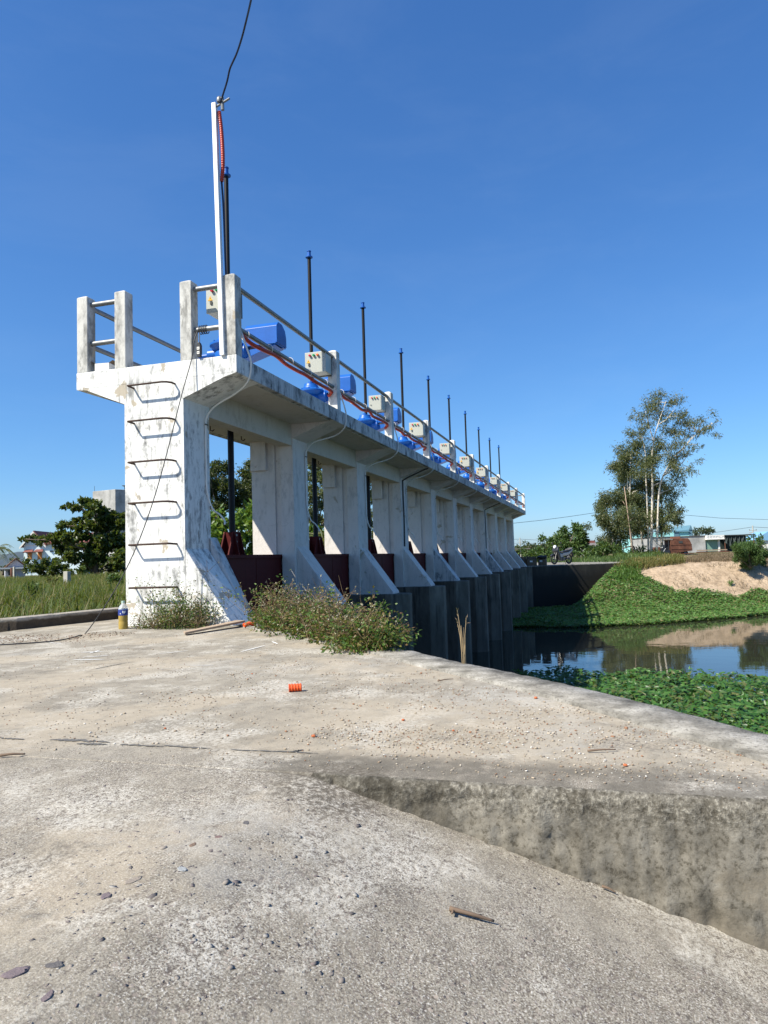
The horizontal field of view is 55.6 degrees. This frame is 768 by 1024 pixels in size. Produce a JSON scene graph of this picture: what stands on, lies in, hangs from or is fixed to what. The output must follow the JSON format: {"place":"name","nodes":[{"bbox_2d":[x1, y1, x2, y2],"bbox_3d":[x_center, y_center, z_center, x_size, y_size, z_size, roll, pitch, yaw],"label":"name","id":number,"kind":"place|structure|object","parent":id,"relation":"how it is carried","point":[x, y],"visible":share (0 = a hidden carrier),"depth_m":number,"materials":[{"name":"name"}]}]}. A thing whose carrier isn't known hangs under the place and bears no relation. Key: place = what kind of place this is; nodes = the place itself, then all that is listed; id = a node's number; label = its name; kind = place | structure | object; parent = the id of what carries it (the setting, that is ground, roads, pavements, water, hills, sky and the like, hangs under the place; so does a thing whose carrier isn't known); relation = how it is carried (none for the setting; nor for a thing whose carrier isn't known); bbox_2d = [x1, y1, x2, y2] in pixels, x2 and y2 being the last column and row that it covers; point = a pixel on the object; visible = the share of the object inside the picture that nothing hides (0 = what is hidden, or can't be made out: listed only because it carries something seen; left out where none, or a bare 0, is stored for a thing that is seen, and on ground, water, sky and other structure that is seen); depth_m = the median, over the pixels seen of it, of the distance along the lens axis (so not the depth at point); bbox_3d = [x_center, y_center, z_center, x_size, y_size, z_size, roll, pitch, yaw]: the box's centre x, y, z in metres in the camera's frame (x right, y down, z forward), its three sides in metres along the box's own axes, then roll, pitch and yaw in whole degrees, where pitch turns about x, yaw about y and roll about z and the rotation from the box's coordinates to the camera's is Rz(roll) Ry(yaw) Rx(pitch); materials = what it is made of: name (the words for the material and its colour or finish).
{"place":"outdoors","nodes":[
{"label":"outdoors","id":0,"kind":"place"},
{"bbox_2d":[0,552,23,570],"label":"hill","id":1,"kind":"structure","parent":0,"point":[5,561],"depth_m":817.55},
{"bbox_2d":[95,360,114,370],"bbox_3d":[-3.375,-1.744,8.795,0.290,0.150,0.150,-2,-4,8],"label":"carton","id":2,"kind":"object","parent":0,"point":[102,366],"visible":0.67,"depth_m":8.72,"materials":[{"name":"cardboard"}]},
{"bbox_2d":[0,756,767,1023],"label":"ramp","id":3,"kind":"structure","parent":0,"point":[670,968],"depth_m":1.64,"materials":[{"name":"concrete"}]},
{"bbox_2d":[0,966,29,978],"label":"stone","id":4,"kind":"object","parent":3,"relation":"on","point":[14,972],"visible":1,"depth_m":1.24,"materials":[{"name":"grey stone"}]},
{"bbox_2d":[41,989,53,1001],"bbox_3d":[-0.553,0.790,1.189,0.025,0.006,0.047,-1,-4,-12],"label":"stone","id":5,"kind":"object","parent":3,"relation":"on","point":[46,996],"visible":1,"depth_m":1.18,"materials":[{"name":"stone"}]},
{"bbox_2d":[44,961,63,967],"bbox_3d":[-0.573,0.789,1.265,0.033,0.005,0.020,-1,-4,-14],"label":"stone","id":6,"kind":"object","parent":3,"relation":"on","point":[56,964],"visible":1,"depth_m":1.26,"materials":[{"name":"stone"}]},
{"bbox_2d":[0,766,642,1023],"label":"aggregate","id":7,"kind":"object","parent":3,"relation":"on","point":[231,967],"visible":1,"depth_m":1.53,"materials":[{"name":"stone"}]},
{"bbox_2d":[449,906,494,921],"bbox_3d":[0.206,0.947,1.715,0.105,0.038,0.028,-1,-4,-8],"label":"stick","id":8,"kind":"object","parent":3,"relation":"on","point":[452,909],"visible":1,"depth_m":1.71,"materials":[{"name":"wood"}]},
{"bbox_2d":[311,773,767,950],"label":"step wall","id":9,"kind":"structure","parent":3,"relation":"on","point":[701,859],"depth_m":2.03,"materials":[{"name":"concrete"}]},
{"bbox_2d":[0,619,767,798],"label":"pavement","id":10,"kind":"structure","parent":0,"point":[31,733],"depth_m":3.15,"materials":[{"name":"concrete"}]},
{"bbox_2d":[0,631,136,643],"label":"leaf litter","id":11,"kind":"object","parent":10,"relation":"on","point":[99,635],"visible":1,"depth_m":7.14,"materials":[{"name":"plant"}]},
{"bbox_2d":[118,601,127,628],"bbox_3d":[-2.847,1.123,7.944,0.105,0.305,0.106,-3,-4,16],"label":"oil bottle","id":12,"kind":"object","parent":10,"relation":"on","point":[123,616],"visible":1,"depth_m":7.90,"materials":[{"name":"yellow plastic"}]},
{"bbox_2d":[129,577,175,623],"bbox_3d":[-2.513,1.000,8.124,0.718,0.584,0.356,-3,-4,16],"label":"weed sprig","id":13,"kind":"object","parent":10,"relation":"on","point":[149,602],"visible":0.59,"depth_m":8.16,"materials":[{"name":"green plant"}]},
{"bbox_2d":[128,607,218,629],"bbox_3d":[-2.323,1.162,7.851,1.146,0.322,0.575,-3,-4,16],"label":"weed fringe","id":14,"kind":"object","parent":10,"relation":"on","point":[151,625],"visible":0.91,"depth_m":7.79,"materials":[{"name":"green plant"}]},
{"bbox_2d":[135,560,225,628],"bbox_3d":[-2.211,0.909,7.989,0.893,0.755,0.833,-5,-5,40],"label":"weed bush","id":15,"kind":"object","parent":10,"relation":"on","point":[176,611],"visible":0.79,"depth_m":7.89,"materials":[{"name":"green plant"}]},
{"bbox_2d":[184,620,244,633],"bbox_3d":[-1.747,1.168,7.397,0.122,0.056,0.897,-4,-4,28],"label":"plank","id":16,"kind":"object","parent":10,"relation":"on","point":[234,622],"visible":1,"depth_m":7.38,"materials":[{"name":"beige wood"}]},
{"bbox_2d":[220,569,343,636],"bbox_3d":[-0.807,0.874,7.057,1.102,0.651,1.816,0,-4,-29],"label":"weed bush","id":17,"kind":"object","parent":10,"relation":"on","point":[267,621],"visible":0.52,"depth_m":7.05,"materials":[{"name":"green plant"}]},
{"bbox_2d":[289,683,301,691],"bbox_3d":[-0.465,0.919,3.813,0.067,0.040,0.042,-1,-4,-10],"label":"conduit offcut","id":18,"kind":"object","parent":10,"relation":"on","point":[295,687],"visible":1,"depth_m":3.80,"materials":[{"name":"orange plastic"}]},
{"bbox_2d":[274,579,397,647],"bbox_3d":[-0.358,0.835,6.062,0.813,0.603,1.637,0,-4,-31],"label":"weed bush","id":19,"kind":"object","parent":10,"relation":"on","point":[313,629],"visible":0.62,"depth_m":6.02,"materials":[{"name":"green plant"}]},
{"bbox_2d":[313,600,421,654],"bbox_3d":[-0.149,0.883,5.591,0.783,0.384,0.927,-1,-4,-8],"label":"weed bush","id":20,"kind":"object","parent":10,"relation":"on","point":[381,636],"visible":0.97,"depth_m":5.36,"materials":[{"name":"green plant"}]},
{"bbox_2d":[0,550,767,620],"bbox_3d":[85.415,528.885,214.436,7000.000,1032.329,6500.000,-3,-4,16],"label":"ground","id":21,"kind":"structure","parent":0,"point":[717,575],"depth_m":38.19,"materials":[{"name":"beige sand"}]},
{"bbox_2d":[0,544,18,562],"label":"palm tree","id":22,"kind":"object","parent":21,"relation":"on","point":[2,547],"visible":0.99,"depth_m":85.50,"materials":[{"name":"green plant"}]},
{"bbox_2d":[0,558,27,576],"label":"house","id":23,"kind":"structure","parent":21,"relation":"on","point":[16,563],"depth_m":74.96,"materials":[{"name":"grey tile"}]},
{"bbox_2d":[18,580,47,605],"bbox_3d":[-6.279,1.558,12.972,0.432,0.685,0.368,-3,-4,16],"label":"meadow bush","id":24,"kind":"object","parent":21,"relation":"on","point":[27,583],"visible":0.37,"depth_m":12.99,"materials":[{"name":"green plant"}]},
{"bbox_2d":[22,556,89,576],"bbox_3d":[-16.547,2.728,35.799,4.354,1.246,1.975,-3,-4,16],"label":"leafy shrub","id":25,"kind":"object","parent":21,"relation":"on","point":[46,567],"visible":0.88,"depth_m":35.66,"materials":[{"name":"green plant"}]},
{"bbox_2d":[19,531,92,575],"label":"white house","id":26,"kind":"structure","parent":21,"relation":"on","point":[33,551],"depth_m":100.23,"materials":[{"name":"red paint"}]},
{"bbox_2d":[0,607,118,631],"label":"kerb","id":27,"kind":"structure","parent":21,"relation":"on","point":[33,621],"depth_m":8.70,"materials":[{"name":"concrete"}]},
{"bbox_2d":[0,572,125,617],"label":"tall grass","id":28,"kind":"structure","parent":21,"relation":"on","point":[70,591],"depth_m":11.88,"materials":[{"name":"green plant"}]},
{"bbox_2d":[63,571,70,581],"bbox_3d":[-11.319,2.553,25.994,0.180,0.861,0.180,-3,-4,16],"label":"fence post","id":29,"kind":"object","parent":21,"relation":"on","point":[66,575],"visible":0.45,"depth_m":25.94,"materials":[{"name":"concrete"}]},
{"bbox_2d":[17,496,125,573],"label":"almond tree","id":30,"kind":"object","parent":21,"relation":"on","point":[105,525],"visible":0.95,"depth_m":40.40,"materials":[{"name":"green plant"}]},
{"bbox_2d":[93,485,125,572],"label":"concrete tower","id":31,"kind":"structure","parent":21,"relation":"on","point":[114,499],"depth_m":68.73,"materials":[{"name":"white concrete"}]},
{"bbox_2d":[99,571,125,606],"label":"tall grass","id":32,"kind":"structure","parent":21,"relation":"on","point":[120,574],"depth_m":11.44,"materials":[{"name":"plant"}]},
{"bbox_2d":[106,572,125,585],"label":"meadow bush","id":33,"kind":"object","parent":21,"relation":"on","point":[113,578],"visible":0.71,"depth_m":19.96,"materials":[{"name":"green plant"}]},
{"bbox_2d":[210,458,244,513],"bbox_3d":[-7.817,-0.352,34.055,3.145,4.707,2.968,-3,-4,16],"label":"dense tree","id":34,"kind":"object","parent":21,"relation":"on","point":[218,468],"visible":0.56,"depth_m":33.67,"materials":[{"name":"green plant"}]},
{"bbox_2d":[210,498,252,554],"bbox_3d":[-4.637,0.671,22.640,3.751,2.341,2.532,-5,-5,38],"label":"leafy shrub","id":35,"kind":"object","parent":21,"relation":"on","point":[243,520],"visible":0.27,"depth_m":21.81,"materials":[{"name":"green plant"}]},
{"bbox_2d":[235,458,251,509],"bbox_3d":[-5.964,-0.435,35.532,3.280,4.994,4.463,0,-4,-22],"label":"dense tree","id":36,"kind":"object","parent":21,"relation":"on","point":[245,490],"visible":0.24,"depth_m":34.17,"materials":[{"name":"green plant"}]},
{"bbox_2d":[77,274,533,664],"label":"sluice gate","id":37,"kind":"structure","parent":21,"relation":"on","point":[278,425],"depth_m":11.20,"materials":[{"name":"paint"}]},
{"bbox_2d":[0,325,209,644],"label":"extension lead","id":38,"kind":"object","parent":37,"relation":"hanging from","point":[199,349],"visible":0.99,"depth_m":7.91,"materials":[{"name":"black rubber"}]},
{"bbox_2d":[211,96,229,355],"bbox_3d":[-1.823,-3.262,8.249,0.225,3.020,0.070,-3,-4,16],"label":"cable mast","id":39,"kind":"object","parent":37,"relation":"attached to","point":[217,194],"visible":1,"depth_m":8.25,"materials":[{"name":"white metal"}]},
{"bbox_2d":[217,111,224,181],"bbox_3d":[-1.862,-4.195,8.353,0.085,0.818,0.076,-3,-4,16],"label":"riser conduit","id":40,"kind":"object","parent":39,"relation":"attached to","point":[219,114],"visible":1,"depth_m":8.32,"materials":[{"name":"red plastic"}]},
{"bbox_2d":[221,181,226,274],"bbox_3d":[-1.813,-2.934,8.275,0.079,1.743,0.044,-3,-4,16],"label":"riser cable","id":41,"kind":"object","parent":39,"relation":"attached to","point":[224,233],"visible":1,"depth_m":8.29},
{"bbox_2d":[219,0,251,102],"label":"service cable","id":42,"kind":"object","parent":39,"relation":"attached to","point":[242,35],"visible":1,"depth_m":7.85,"materials":[{"name":"black rubber"}]},
{"bbox_2d":[206,289,242,319],"bbox_3d":[-1.911,-2.507,8.714,0.338,0.330,0.336,-3,-4,16],"label":"control cabinet","id":43,"kind":"object","parent":37,"relation":"attached to","point":[212,303],"visible":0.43,"depth_m":8.61,"materials":[{"name":"metal"}]},
{"bbox_2d":[205,333,251,524],"bbox_3d":[-1.841,-0.956,8.517,0.291,2.182,0.824,1,-5,-37],"label":"drop cable","id":44,"kind":"object","parent":37,"relation":"attached to","point":[206,425],"visible":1,"depth_m":8.66,"materials":[{"name":"white plastic"}]},
{"bbox_2d":[198,322,285,362],"bbox_3d":[-2.014,-2.115,10.196,1.277,0.990,0.496,-2,-4,0],"label":"gate hoist","id":45,"kind":"object","parent":37,"relation":"on","point":[273,335],"visible":0.38,"depth_m":10.11,"materials":[{"name":"blue paint"}]},
{"bbox_2d":[221,166,282,615],"bbox_3d":[-2.107,-0.663,10.119,0.315,8.500,2.541,-3,-4,16],"label":"gate leaf","id":46,"kind":"object","parent":37,"relation":"attached to","point":[249,571],"visible":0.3,"depth_m":10.15,"materials":[{"name":"red paint"}]},
{"bbox_2d":[242,329,332,396],"bbox_3d":[-1.250,-1.964,9.820,0.133,0.211,3.106,-3,-4,16],"label":"cable conduit","id":47,"kind":"object","parent":37,"relation":"attached to","point":[271,353],"visible":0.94,"depth_m":9.58,"materials":[{"name":"red plastic"}]},
{"bbox_2d":[305,351,331,376],"bbox_3d":[-1.006,-2.272,11.190,0.338,0.330,0.336,-3,-4,16],"label":"control cabinet","id":48,"kind":"object","parent":37,"relation":"attached to","point":[319,363],"visible":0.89,"depth_m":11.07,"materials":[{"name":"metal"}]},
{"bbox_2d":[305,392,346,531],"bbox_3d":[-0.879,-0.787,11.621,0.730,2.182,0.298,-3,-4,21],"label":"drop cable","id":49,"kind":"object","parent":37,"relation":"attached to","point":[306,456],"visible":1,"depth_m":11.61,"materials":[{"name":"white plastic"}]},
{"bbox_2d":[305,250,348,602],"bbox_3d":[-1.229,-0.517,13.065,0.315,8.530,2.546,-3,-4,16],"label":"gate leaf","id":50,"kind":"object","parent":37,"relation":"attached to","point":[335,567],"visible":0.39,"depth_m":13.20,"materials":[{"name":"red paint"}]},
{"bbox_2d":[301,374,355,403],"bbox_3d":[-1.135,-1.955,13.141,1.277,0.990,0.496,-2,-4,0],"label":"gate hoist","id":51,"kind":"object","parent":37,"relation":"on","point":[347,384],"visible":0.41,"depth_m":13.02,"materials":[{"name":"blue paint"}]},
{"bbox_2d":[341,389,388,428],"bbox_3d":[-0.342,-1.798,12.863,0.135,0.211,2.906,-3,-4,16],"label":"cable conduit","id":52,"kind":"object","parent":37,"relation":"attached to","point":[364,410],"visible":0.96,"depth_m":12.78,"materials":[{"name":"red plastic"}]},
{"bbox_2d":[360,302,393,583],"bbox_3d":[-0.332,-0.398,16.083,0.315,8.620,2.686,-3,-4,16],"label":"gate leaf","id":53,"kind":"object","parent":37,"relation":"attached to","point":[385,562],"visible":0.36,"depth_m":16.21,"materials":[{"name":"red paint"}]},
{"bbox_2d":[369,395,385,412],"bbox_3d":[-0.130,-2.097,14.125,0.270,0.300,0.305,-3,-4,16],"label":"control cabinet","id":54,"kind":"object","parent":37,"relation":"attached to","point":[377,403],"visible":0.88,"depth_m":14.02,"materials":[{"name":"metal"}]},
{"bbox_2d":[357,407,401,431],"bbox_3d":[-0.237,-1.790,16.155,1.277,0.990,0.496,-2,-4,0],"label":"gate hoist","id":55,"kind":"object","parent":37,"relation":"on","point":[368,420],"visible":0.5,"depth_m":16.05,"materials":[{"name":"blue paint"}]},
{"bbox_2d":[365,427,398,535],"bbox_3d":[-0.001,-0.627,14.568,0.730,2.182,0.298,-3,-4,21],"label":"drop cable","id":56,"kind":"object","parent":37,"relation":"attached to","point":[365,480],"visible":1,"depth_m":14.55,"materials":[{"name":"white plastic"}]},
{"bbox_2d":[394,422,426,450],"bbox_3d":[0.557,-1.634,15.878,0.136,0.211,3.045,-3,-4,16],"label":"cable conduit","id":57,"kind":"object","parent":37,"relation":"attached to","point":[409,437],"visible":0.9,"depth_m":15.80,"materials":[{"name":"red plastic"}]},
{"bbox_2d":[399,348,425,571],"bbox_3d":[0.592,-0.144,19.169,0.315,8.450,2.706,-3,-4,16],"label":"gate leaf","id":58,"kind":"object","parent":37,"relation":"attached to","point":[420,558],"visible":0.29,"depth_m":19.34,"materials":[{"name":"red paint"}]},
{"bbox_2d":[397,431,432,450],"bbox_3d":[0.685,-1.621,19.247,1.277,0.990,0.496,-2,-4,0],"label":"gate hoist","id":59,"kind":"object","parent":37,"relation":"on","point":[410,444],"visible":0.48,"depth_m":19.15,"materials":[{"name":"blue paint"}]},
{"bbox_2d":[402,468,428,545],"bbox_3d":[0.768,-0.119,17.247,0.663,1.846,0.053,-3,-4,16],"label":"drain hose","id":60,"kind":"object","parent":37,"relation":"attached to","point":[403,498],"visible":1,"depth_m":17.32,"materials":[{"name":"plastic"}]},
{"bbox_2d":[409,422,424,437],"bbox_3d":[0.792,-1.942,17.220,0.338,0.330,0.336,-3,-4,16],"label":"control cabinet","id":61,"kind":"object","parent":37,"relation":"attached to","point":[417,429],"visible":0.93,"depth_m":17.09,"materials":[{"name":"metal"}]},
{"bbox_2d":[406,448,433,537],"bbox_3d":[0.918,-0.458,17.650,0.730,2.182,0.298,-3,-4,21],"label":"drop cable","id":62,"kind":"object","parent":37,"relation":"attached to","point":[406,492],"visible":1,"depth_m":17.64,"materials":[{"name":"white plastic"}]},
{"bbox_2d":[426,376,447,562],"bbox_3d":[1.504,0.018,22.227,0.315,8.460,2.616,-3,-4,16],"label":"gate leaf","id":63,"kind":"object","parent":37,"relation":"attached to","point":[445,556],"visible":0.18,"depth_m":22.41,"materials":[{"name":"red paint"}]},
{"bbox_2d":[431,448,449,464],"bbox_3d":[1.596,-1.455,22.304,1.277,0.990,0.496,-2,-4,0],"label":"gate hoist","id":64,"kind":"object","parent":37,"relation":"on","point":[439,460],"visible":0.22,"depth_m":22.21,"materials":[{"name":"blue paint"}]},
{"bbox_2d":[440,443,450,454],"bbox_3d":[1.713,-1.760,20.308,0.270,0.300,0.305,-3,-4,16],"label":"control cabinet","id":65,"kind":"object","parent":37,"relation":"attached to","point":[445,448],"visible":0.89,"depth_m":20.20,"materials":[{"name":"paint"}]},
{"bbox_2d":[447,395,465,558],"bbox_3d":[2.409,0.154,25.267,0.315,8.520,2.666,-3,-4,16],"label":"gate leaf","id":66,"kind":"object","parent":37,"relation":"attached to","point":[463,554],"visible":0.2,"depth_m":25.46,"materials":[{"name":"red paint"}]},
{"bbox_2d":[459,456,470,467],"bbox_3d":[2.615,-1.609,23.335,0.338,0.330,0.336,-3,-4,16],"label":"control cabinet","id":67,"kind":"object","parent":37,"relation":"attached to","point":[465,461],"visible":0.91,"depth_m":23.21,"materials":[{"name":"paint"}]},
{"bbox_2d":[464,411,479,556],"bbox_3d":[3.328,0.302,28.355,0.315,8.560,2.716,-3,-4,16],"label":"gate leaf","id":68,"kind":"object","parent":37,"relation":"attached to","point":[465,413],"visible":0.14,"depth_m":28.53,"materials":[{"name":"red paint"}]},
{"bbox_2d":[476,467,485,476],"bbox_3d":[3.528,-1.442,26.397,0.338,0.330,0.336,-3,-4,16],"label":"control cabinet","id":69,"kind":"object","parent":37,"relation":"attached to","point":[481,472],"visible":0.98,"depth_m":26.27,"materials":[{"name":"paint"}]},
{"bbox_2d":[307,464,323,528],"bbox_3d":[-3.119,-0.367,35.520,2.764,4.588,3.615,-3,-4,16],"label":"dense tree","id":70,"kind":"object","parent":21,"relation":"on","point":[320,503],"visible":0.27,"depth_m":34.48,"materials":[{"name":"green plant"}]},
{"bbox_2d":[370,483,372,538],"bbox_3d":[-0.653,-0.203,37.636,1.877,4.475,3.390,-2,-4,2],"label":"dense tree","id":71,"kind":"object","parent":21,"relation":"on","point":[371,511],"visible":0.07,"depth_m":37.19,"materials":[{"name":"green plant"}]},
{"bbox_2d":[238,624,767,763],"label":"retaining wall","id":72,"kind":"structure","parent":21,"relation":"on","point":[726,737],"depth_m":3.17,"materials":[{"name":"concrete"}]},
{"bbox_2d":[455,608,467,663],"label":"dry stalk","id":73,"kind":"object","parent":72,"relation":"on","point":[463,650],"visible":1,"depth_m":4.56,"materials":[{"name":"plant"}]},
{"bbox_2d":[518,545,552,560],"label":"shrub","id":74,"kind":"object","parent":21,"relation":"on","point":[538,551],"visible":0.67,"depth_m":57.33,"materials":[{"name":"green plant"}]},
{"bbox_2d":[536,520,589,556],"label":"bushy tree","id":75,"kind":"object","parent":21,"relation":"on","point":[577,539],"visible":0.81,"depth_m":61.02,"materials":[{"name":"green plant"}]},
{"bbox_2d":[547,545,598,558],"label":"shrub","id":76,"kind":"object","parent":21,"relation":"on","point":[577,553],"visible":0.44,"depth_m":53.02,"materials":[{"name":"green plant"}]},
{"bbox_2d":[532,564,616,607],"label":"retaining wall","id":77,"kind":"structure","parent":21,"relation":"on","point":[567,585],"depth_m":39.46,"materials":[{"name":"grey concrete"}]},
{"bbox_2d":[583,540,618,557],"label":"shrub","id":78,"kind":"object","parent":21,"relation":"on","point":[601,547],"visible":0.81,"depth_m":57.39,"materials":[{"name":"green plant"}]},
{"bbox_2d":[613,559,643,583],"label":"bank grass","id":79,"kind":"structure","parent":21,"relation":"on","point":[634,572],"depth_m":38.42,"materials":[{"name":"green plant"}]},
{"bbox_2d":[514,535,748,553],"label":"distant hedge","id":80,"kind":"object","parent":21,"relation":"on","point":[516,550],"visible":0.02,"depth_m":153.08,"materials":[{"name":"plant"}]},
{"bbox_2d":[580,437,687,551],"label":"eucalyptus tree","id":81,"kind":"object","parent":21,"relation":"on","point":[639,521],"visible":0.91,"depth_m":60.87,"materials":[{"name":"green plant"}]},
{"bbox_2d":[614,541,660,553],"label":"shrub","id":82,"kind":"object","parent":21,"relation":"on","point":[636,550],"visible":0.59,"depth_m":59.07,"materials":[{"name":"plant"}]},
{"bbox_2d":[512,565,767,627],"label":"water plants","id":83,"kind":"object","parent":21,"relation":"on","point":[573,614],"visible":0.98,"depth_m":34.26,"materials":[{"name":"green plant"}]},
{"bbox_2d":[613,552,686,569],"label":"roadside grass","id":84,"kind":"structure","parent":21,"relation":"on","point":[663,560],"depth_m":40.14,"materials":[{"name":"green plant"}]},
{"bbox_2d":[622,525,692,551],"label":"teal building","id":85,"kind":"structure","parent":21,"relation":"on","point":[685,530],"depth_m":125.32,"materials":[{"name":"blue metal"}]},
{"bbox_2d":[621,387,722,551],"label":"eucalyptus tree","id":86,"kind":"object","parent":21,"relation":"on","point":[670,465],"visible":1,"depth_m":59.72,"materials":[{"name":"green plant"}]},
{"bbox_2d":[653,538,693,553],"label":"rusty truck","id":87,"kind":"object","parent":21,"relation":"on","point":[679,546],"visible":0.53,"depth_m":70.07,"materials":[{"name":"metal"}]},
{"bbox_2d":[633,535,724,552],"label":"roadside shop","id":88,"kind":"structure","parent":21,"relation":"on","point":[707,542],"depth_m":92.18,"materials":[{"name":"paint"}]},
{"bbox_2d":[692,525,715,535],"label":"distant tree","id":89,"kind":"object","parent":21,"relation":"on","point":[707,531],"visible":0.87,"depth_m":138.95,"materials":[{"name":"green plant"}]},
{"bbox_2d":[659,560,766,599],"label":"dry grass","id":90,"kind":"structure","parent":21,"relation":"on","point":[709,579],"depth_m":37.99,"materials":[{"name":"plant"}]},
{"bbox_2d":[718,534,754,550],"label":"tarpaulin shelter","id":91,"kind":"object","parent":21,"relation":"on","point":[727,541],"visible":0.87,"depth_m":91.86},
{"bbox_2d":[730,538,767,570],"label":"round shrub","id":92,"kind":"object","parent":21,"relation":"on","point":[748,554],"visible":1,"depth_m":38.18,"materials":[{"name":"green plant"}]},
{"bbox_2d":[746,531,767,547],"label":"blue house","id":93,"kind":"structure","parent":21,"relation":"on","point":[765,534],"depth_m":120.06,"materials":[{"name":"blue"}]},
{"bbox_2d":[0,0,767,553],"label":"sky","id":94,"kind":"structure","parent":0,"point":[555,212],"materials":[{"name":"blue"}]},
{"bbox_2d":[527,561,621,566],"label":"road","id":95,"kind":"structure","parent":0,"point":[571,563],"depth_m":42.19,"materials":[{"name":"concrete"}]},
{"bbox_2d":[526,556,536,565],"bbox_3d":[8.078,2.675,39.745,0.580,0.520,0.456,-2,-4,8],"label":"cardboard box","id":96,"kind":"object","parent":95,"relation":"on","point":[531,561],"visible":1,"depth_m":39.53,"materials":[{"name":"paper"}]},
{"bbox_2d":[550,542,573,563],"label":"motorbike","id":97,"kind":"object","parent":95,"relation":"on","point":[557,555],"visible":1,"depth_m":42.11,"materials":[{"name":"metal"}]},
{"bbox_2d":[537,551,667,561],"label":"roadside grass","id":98,"kind":"structure","parent":0,"point":[616,557],"depth_m":49.37,"materials":[{"name":"green plant"}]},
{"bbox_2d":[472,613,767,728],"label":"water","id":99,"kind":"structure","parent":0,"point":[739,645],"depth_m":22.69,"materials":[{"name":"blue liquid"}]},
{"bbox_2d":[512,664,767,733],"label":"water plants","id":100,"kind":"object","parent":99,"relation":"in","point":[699,694],"visible":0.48,"depth_m":14.82,"materials":[{"name":"green plant"}]},
{"bbox_2d":[692,552,734,558],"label":"dry grass","id":101,"kind":"structure","parent":0,"point":[720,554],"depth_m":45.79,"materials":[{"name":"plant"}]},
{"bbox_2d":[684,555,767,567],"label":"dry grass","id":102,"kind":"structure","parent":0,"point":[696,559],"depth_m":40.78,"materials":[{"name":"plant"}]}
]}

